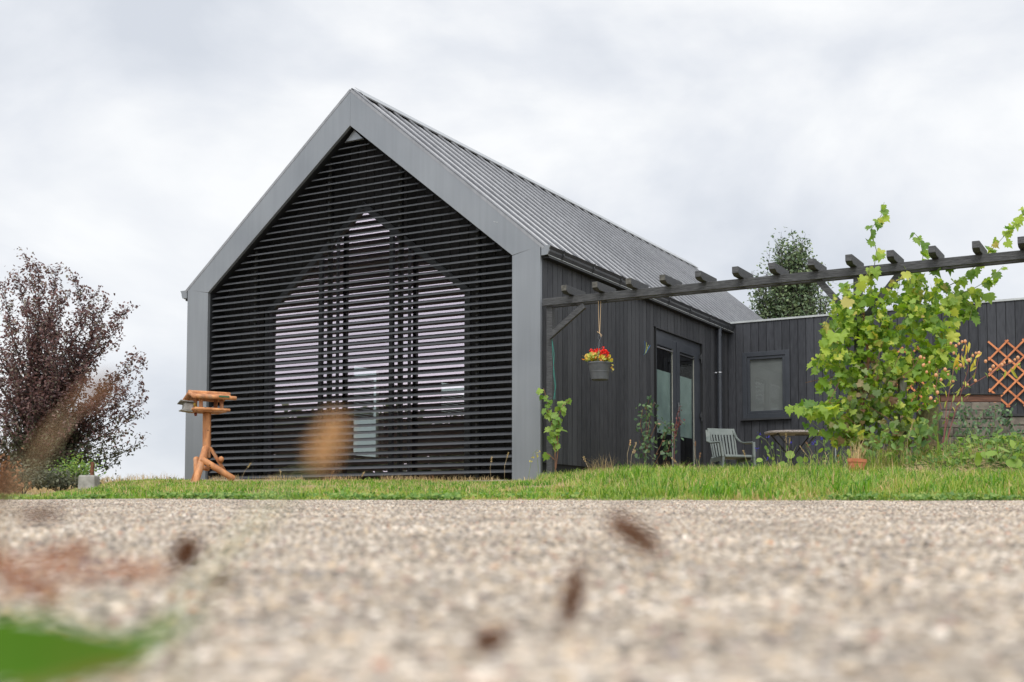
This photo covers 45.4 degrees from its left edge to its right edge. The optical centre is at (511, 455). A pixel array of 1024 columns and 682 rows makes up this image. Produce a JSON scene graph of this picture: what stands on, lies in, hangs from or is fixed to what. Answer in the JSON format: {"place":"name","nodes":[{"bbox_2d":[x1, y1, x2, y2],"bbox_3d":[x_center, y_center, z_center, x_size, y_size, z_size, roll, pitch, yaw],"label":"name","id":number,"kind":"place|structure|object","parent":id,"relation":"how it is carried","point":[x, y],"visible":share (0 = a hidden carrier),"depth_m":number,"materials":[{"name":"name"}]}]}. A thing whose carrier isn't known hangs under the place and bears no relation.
{"place":"outdoors","nodes":[
{"label":"outdoors","id":0,"kind":"place"},
{"bbox_2d":[0,499,1023,681],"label":"pavement","id":1,"kind":"structure","parent":0,"point":[737,645],"depth_m":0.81,"materials":[{"name":"grey gravel"}]},
{"bbox_2d":[0,457,11,502],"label":"foreground seed stalk","id":2,"kind":"object","parent":1,"relation":"on","point":[5,467],"visible":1,"depth_m":0.42,"materials":[{"name":"brown plant"}]},
{"bbox_2d":[0,506,64,549],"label":"foreground seed stalk","id":3,"kind":"object","parent":1,"relation":"on","point":[30,515],"visible":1,"depth_m":0.50,"materials":[{"name":"brown plant"}]},
{"bbox_2d":[0,550,68,608],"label":"dry spray","id":4,"kind":"object","parent":1,"relation":"on","point":[20,581],"visible":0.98,"depth_m":0.50,"materials":[{"name":"red"}]},
{"bbox_2d":[0,408,70,506],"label":"foreground seed stalk","id":5,"kind":"object","parent":1,"relation":"on","point":[34,453],"visible":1,"depth_m":0.42,"materials":[{"name":"brown plant"}]},
{"bbox_2d":[0,538,94,578],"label":"dry spray","id":6,"kind":"object","parent":1,"relation":"on","point":[73,555],"visible":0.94,"depth_m":0.52,"materials":[{"name":"red"}]},
{"bbox_2d":[0,374,116,525],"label":"foreground seed stalk","id":7,"kind":"object","parent":1,"relation":"on","point":[109,382],"visible":1,"depth_m":0.42,"materials":[{"name":"beige plant"}]},
{"bbox_2d":[0,649,117,681],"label":"green blade","id":8,"kind":"object","parent":1,"relation":"on","point":[22,666],"visible":1,"depth_m":0.31,"materials":[{"name":"green plant"}]},
{"bbox_2d":[7,599,133,616],"bbox_3d":[-0.154,0.054,0.420,0.008,0.005,0.064,-3,-4,39],"label":"green blade","id":9,"kind":"object","parent":1,"relation":"on","point":[20,614],"visible":0.89,"depth_m":0.42,"materials":[{"name":"plant"}]},
{"bbox_2d":[0,558,169,603],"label":"dry spray","id":10,"kind":"object","parent":1,"relation":"on","point":[127,568],"visible":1,"depth_m":0.50,"materials":[{"name":"red"}]},
{"bbox_2d":[42,650,153,681],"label":"green blade","id":11,"kind":"object","parent":1,"relation":"on","point":[121,666],"visible":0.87,"depth_m":0.34,"materials":[{"name":"green plant"}]},
{"bbox_2d":[0,609,197,660],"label":"green blade","id":12,"kind":"object","parent":1,"relation":"on","point":[27,634],"visible":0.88,"depth_m":0.34,"materials":[{"name":"green plant"}]},
{"bbox_2d":[168,533,202,681],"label":"foreground seed stalk","id":13,"kind":"object","parent":1,"relation":"on","point":[186,552],"visible":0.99,"depth_m":0.50,"materials":[{"name":"brown plant"}]},
{"bbox_2d":[211,571,234,681],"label":"foreground seed stalk","id":14,"kind":"object","parent":1,"relation":"on","point":[228,579],"visible":0.84,"depth_m":0.50,"materials":[{"name":"brown plant"}]},
{"bbox_2d":[150,464,315,627],"bbox_3d":[-0.101,0.037,0.419,0.068,0.070,0.001,0,-3,0],"label":"green blade","id":15,"kind":"object","parent":1,"relation":"on","point":[175,601],"visible":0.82,"depth_m":0.42,"materials":[{"name":"plant"}]},
{"bbox_2d":[174,412,347,681],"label":"foreground seed stalk","id":16,"kind":"object","parent":1,"relation":"on","point":[318,456],"visible":1,"depth_m":0.42,"materials":[{"name":"brown plant"}]},
{"bbox_2d":[465,625,508,681],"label":"foreground seed stalk","id":17,"kind":"object","parent":1,"relation":"on","point":[488,639],"visible":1,"depth_m":0.47,"materials":[{"name":"brown plant"}]},
{"bbox_2d":[558,560,587,681],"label":"foreground seed stalk","id":18,"kind":"object","parent":1,"relation":"on","point":[571,599],"visible":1,"depth_m":0.48,"materials":[{"name":"brown plant"}]},
{"bbox_2d":[604,511,704,681],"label":"foreground seed stalk","id":19,"kind":"object","parent":1,"relation":"on","point":[626,529],"visible":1,"depth_m":0.50,"materials":[{"name":"brown plant"}]},
{"bbox_2d":[0,0,1023,480],"label":"sky","id":20,"kind":"structure","parent":0,"point":[137,136],"materials":[{"name":"white"}]},
{"bbox_2d":[7,458,1023,500],"bbox_3d":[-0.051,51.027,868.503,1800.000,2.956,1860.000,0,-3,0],"label":"ground","id":21,"kind":"structure","parent":0,"point":[510,496],"depth_m":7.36,"materials":[{"name":"green plant"}]},
{"bbox_2d":[0,447,36,494],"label":"shrub","id":22,"kind":"object","parent":21,"relation":"on","point":[14,490],"visible":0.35,"depth_m":15.03,"materials":[{"name":"brown plant"}]},
{"bbox_2d":[6,445,70,493],"bbox_3d":[-6.525,0.226,16.255,1.086,0.704,1.123,0,-3,0],"label":"shrub","id":23,"kind":"object","parent":21,"relation":"on","point":[23,476],"visible":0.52,"depth_m":16.25,"materials":[{"name":"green plant"}]},
{"bbox_2d":[30,461,107,491],"bbox_3d":[-6.092,0.299,16.621,1.051,0.458,0.997,-3,-5,43],"label":"shrub","id":24,"kind":"object","parent":21,"relation":"on","point":[66,481],"visible":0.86,"depth_m":16.51,"materials":[{"name":"green plant"}]},
{"bbox_2d":[0,247,149,484],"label":"plum tree","id":25,"kind":"object","parent":21,"relation":"on","point":[40,406],"visible":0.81,"depth_m":22.85,"materials":[{"name":"purple plant"}]},
{"bbox_2d":[47,450,105,484],"bbox_3d":[-6.631,0.227,18.526,0.924,0.605,0.947,0,-3,0],"label":"shrub","id":26,"kind":"object","parent":21,"relation":"on","point":[84,471],"visible":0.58,"depth_m":18.43,"materials":[{"name":"green plant"}]},
{"bbox_2d":[78,462,99,490],"bbox_3d":[-4.913,0.261,14.208,0.204,0.364,0.200,0,-3,0],"label":"concrete block","id":27,"kind":"object","parent":21,"relation":"on","point":[90,480],"depth_m":14.11,"materials":[{"name":"concrete"}]},
{"bbox_2d":[18,472,184,494],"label":"rough grass","id":28,"kind":"structure","parent":21,"relation":"on","point":[36,490],"depth_m":18.75,"materials":[{"name":"beige plant"}]},
{"bbox_2d":[177,390,236,481],"bbox_3d":[-3.731,-0.181,14.937,0.697,1.211,0.499,2,-4,-35],"label":"bird table","id":29,"kind":"object","parent":21,"relation":"on","point":[189,400],"visible":0.94,"depth_m":14.86,"materials":[{"name":"brown wood"}]},
{"bbox_2d":[210,454,715,481],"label":"wall foot weeds","id":30,"kind":"object","parent":21,"relation":"on","point":[419,477],"depth_m":17.03,"materials":[{"name":"plant"}]},
{"bbox_2d":[2,488,1023,500],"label":"edge creepers","id":31,"kind":"object","parent":21,"relation":"on","point":[924,496],"visible":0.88,"depth_m":7.10,"materials":[{"name":"green plant"}]},
{"bbox_2d":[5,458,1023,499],"bbox_3d":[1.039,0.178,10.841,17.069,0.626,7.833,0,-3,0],"label":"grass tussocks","id":32,"kind":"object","parent":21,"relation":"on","point":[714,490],"depth_m":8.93,"materials":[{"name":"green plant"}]},
{"bbox_2d":[8,461,1023,497],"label":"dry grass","id":33,"kind":"structure","parent":21,"relation":"on","point":[335,485],"depth_m":10.30,"materials":[{"name":"green plant"}]},
{"bbox_2d":[528,451,539,477],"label":"corner weed","id":34,"kind":"object","parent":21,"relation":"on","point":[531,461],"visible":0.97,"depth_m":14.31,"materials":[{"name":"green plant"}]},
{"bbox_2d":[536,388,571,473],"bbox_3d":[0.541,-0.266,15.774,0.477,1.219,0.268,0,-3,0],"label":"young vine","id":35,"kind":"object","parent":21,"relation":"on","point":[553,439],"visible":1,"depth_m":15.78,"materials":[{"name":"green plant"}]},
{"bbox_2d":[181,87,1023,481],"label":"barn house","id":36,"kind":"structure","parent":21,"relation":"on","point":[385,279],"depth_m":18.20,"materials":[{"name":"wood"}]},
{"bbox_2d":[263,202,470,478],"bbox_3d":[-2.186,-1.704,18.013,3.700,4.100,0.070,-2,-4,29],"label":"gable window","id":37,"kind":"structure","parent":36,"relation":"in","point":[365,208],"depth_m":17.96,"materials":[{"name":"glass"}]},
{"bbox_2d":[655,327,702,467],"bbox_3d":[2.745,-0.765,20.468,0.239,2.480,2.140,-2,-4,29],"label":"french door","id":38,"kind":"structure","parent":36,"relation":"in","point":[686,394],"depth_m":20.55,"materials":[{"name":"glass"}]},
{"bbox_2d":[740,349,791,420],"bbox_3d":[4.609,-1.267,22.205,0.945,1.255,0.135,-2,-4,29],"label":"window","id":39,"kind":"structure","parent":36,"relation":"in","point":[765,374],"depth_m":22.25,"materials":[{"name":"glass"}]},
{"bbox_2d":[885,347,928,410],"bbox_3d":[6.766,-1.304,20.955,0.761,1.131,0.022,-2,-4,29],"label":"trellis","id":40,"kind":"object","parent":36,"relation":"attached to","point":[904,377],"visible":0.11,"depth_m":20.90,"materials":[{"name":"brown wood"}]},
{"bbox_2d":[988,339,1023,406],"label":"trellis","id":41,"kind":"object","parent":36,"relation":"attached to","point":[1008,372],"visible":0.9,"depth_m":20.16,"materials":[{"name":"brown wood"}]},
{"bbox_2d":[630,395,684,465],"bbox_3d":[2.067,-0.257,17.312,0.759,1.205,0.398,0,-3,0],"label":"rose bush","id":42,"kind":"object","parent":21,"relation":"on","point":[668,430],"visible":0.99,"depth_m":17.32,"materials":[{"name":"green plant"}]},
{"bbox_2d":[671,408,684,465],"bbox_3d":[2.344,-0.173,17.233,0.192,1.025,0.160,0,-3,0],"label":"red rose shoot","id":43,"kind":"object","parent":21,"relation":"on","point":[678,424],"visible":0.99,"depth_m":17.22,"materials":[{"name":"red"}]},
{"bbox_2d":[533,463,848,480],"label":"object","id":44,"kind":"object","parent":21,"relation":"on","point":[543,476],"visible":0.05,"depth_m":14.07,"materials":[{"name":"green plant"}]},
{"bbox_2d":[705,428,755,466],"bbox_3d":[3.524,0.001,19.781,0.651,0.918,0.704,1,-3,-17],"label":"garden chair","id":45,"kind":"object","parent":21,"relation":"on","point":[723,455],"visible":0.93,"depth_m":19.96,"materials":[{"name":"grey wood"}]},
{"bbox_2d":[756,432,791,465],"bbox_3d":[3.535,0.004,16.585,0.512,0.635,0.226,0,-3,0],"label":"salvia","id":46,"kind":"object","parent":21,"relation":"on","point":[767,451],"visible":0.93,"depth_m":16.61,"materials":[{"name":"green plant"}]},
{"bbox_2d":[542,236,1023,477],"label":"pergola","id":47,"kind":"object","parent":21,"relation":"on","point":[820,274],"visible":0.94,"depth_m":14.71,"materials":[{"name":"grey wood"}]},
{"bbox_2d":[552,341,555,399],"bbox_3d":[0.548,-1.127,15.990,0.056,0.801,0.016,0,-3,0],"label":"garden twine","id":48,"kind":"object","parent":47,"relation":"hanging from","point":[553,369],"visible":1,"depth_m":15.99,"materials":[{"name":"teal fabric"}]},
{"bbox_2d":[582,301,613,380],"bbox_3d":[1.105,-1.486,15.701,0.369,1.045,0.371,3,-4,-38],"label":"hanging basket","id":49,"kind":"object","parent":47,"relation":"hanging from","point":[600,366],"visible":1,"depth_m":15.60,"materials":[{"name":"grey plastic"}]},
{"bbox_2d":[784,204,1023,458],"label":"grape vine","id":50,"kind":"object","parent":47,"relation":"on","point":[891,371],"visible":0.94,"depth_m":13.80,"materials":[{"name":"green plant"}]},
{"bbox_2d":[743,227,832,318],"bbox_3d":[6.761,-2.173,30.182,2.762,6.953,2.970,3,-4,-38],"label":"evergreen tree","id":51,"kind":"object","parent":21,"relation":"on","point":[794,300],"visible":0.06,"depth_m":29.96,"materials":[{"name":"green plant"}]},
{"bbox_2d":[756,448,823,469],"bbox_3d":[3.379,0.090,14.774,0.819,0.364,0.324,0,-3,0],"label":"broadleaf weed","id":52,"kind":"object","parent":21,"relation":"on","point":[801,459],"visible":0.59,"depth_m":14.84,"materials":[{"name":"green plant"}]},
{"bbox_2d":[764,430,818,465],"bbox_3d":[4.318,0.026,18.630,0.910,0.771,0.720,0,-3,0],"label":"folding table","id":53,"kind":"object","parent":21,"relation":"on","point":[779,433],"visible":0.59,"depth_m":18.42,"materials":[{"name":"black metal"}]},
{"bbox_2d":[806,438,834,467],"bbox_3d":[4.170,0.035,16.440,0.460,0.555,0.270,1,-3,-18],"label":"salvia","id":54,"kind":"object","parent":21,"relation":"on","point":[826,449],"visible":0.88,"depth_m":16.45,"materials":[{"name":"green plant"}]},
{"bbox_2d":[841,436,870,474],"bbox_3d":[3.257,-0.034,11.307,0.566,0.452,0.533,4,-3,0],"label":"flower pot","id":55,"kind":"object","parent":21,"relation":"on","point":[860,460],"visible":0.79,"depth_m":11.27,"materials":[{"name":"ceramic"}]},
{"bbox_2d":[771,441,948,470],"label":"tall grass","id":56,"kind":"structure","parent":21,"relation":"on","point":[840,462],"depth_m":13.00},
{"bbox_2d":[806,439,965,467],"bbox_3d":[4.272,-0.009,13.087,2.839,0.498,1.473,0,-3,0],"label":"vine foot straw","id":57,"kind":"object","parent":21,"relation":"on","point":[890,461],"visible":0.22,"depth_m":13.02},
{"bbox_2d":[846,405,956,466],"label":"vine undergrowth","id":58,"kind":"object","parent":21,"relation":"on","point":[924,431],"visible":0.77,"depth_m":12.98,"materials":[{"name":"green plant"}]},
{"bbox_2d":[898,378,907,459],"bbox_3d":[4.441,-0.280,13.890,0.080,1.203,0.080,0,-3,0],"label":"fence post","id":59,"kind":"object","parent":21,"relation":"on","point":[902,384],"visible":0.31,"depth_m":13.88,"materials":[{"name":"brown wood"}]},
{"bbox_2d":[925,427,950,459],"bbox_3d":[4.294,-0.062,12.289,0.206,0.512,0.385,-3,-4,38],"label":"strap leaf plant","id":60,"kind":"object","parent":21,"relation":"on","point":[938,445],"visible":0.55,"depth_m":12.29,"materials":[{"name":"green plant"}]},
{"bbox_2d":[897,440,1023,473],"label":"straw heap","id":61,"kind":"object","parent":21,"relation":"on","point":[995,464],"visible":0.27,"depth_m":11.94,"materials":[{"name":"plant"}]},
{"bbox_2d":[901,431,1023,468],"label":"heap grass","id":62,"kind":"structure","parent":61,"relation":"on","point":[948,457],"depth_m":11.97,"materials":[{"name":"plant"}]},
{"bbox_2d":[905,429,1023,469],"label":"plants","id":63,"kind":"object","parent":61,"relation":"on","point":[992,439],"visible":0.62,"depth_m":12.10,"materials":[{"name":"green plant"}]},
{"bbox_2d":[917,393,1023,455],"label":"brick bed","id":64,"kind":"object","parent":21,"relation":"on","point":[981,400],"visible":0.3,"depth_m":13.06,"materials":[{"name":"grey brick"}]},
{"bbox_2d":[919,339,1023,449],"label":"lantern plant","id":65,"kind":"object","parent":21,"relation":"on","point":[967,360],"visible":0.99,"depth_m":12.55,"materials":[{"name":"green plant"}]},
{"bbox_2d":[948,440,1022,467],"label":"gourd plant","id":66,"kind":"object","parent":21,"relation":"on","point":[978,456],"visible":0.96,"depth_m":11.59,"materials":[{"name":"green plant"}]},
{"bbox_2d":[951,401,1023,445],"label":"bedside weed","id":67,"kind":"object","parent":21,"relation":"on","point":[1004,420],"visible":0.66,"depth_m":12.61,"materials":[{"name":"green plant"}]}
]}

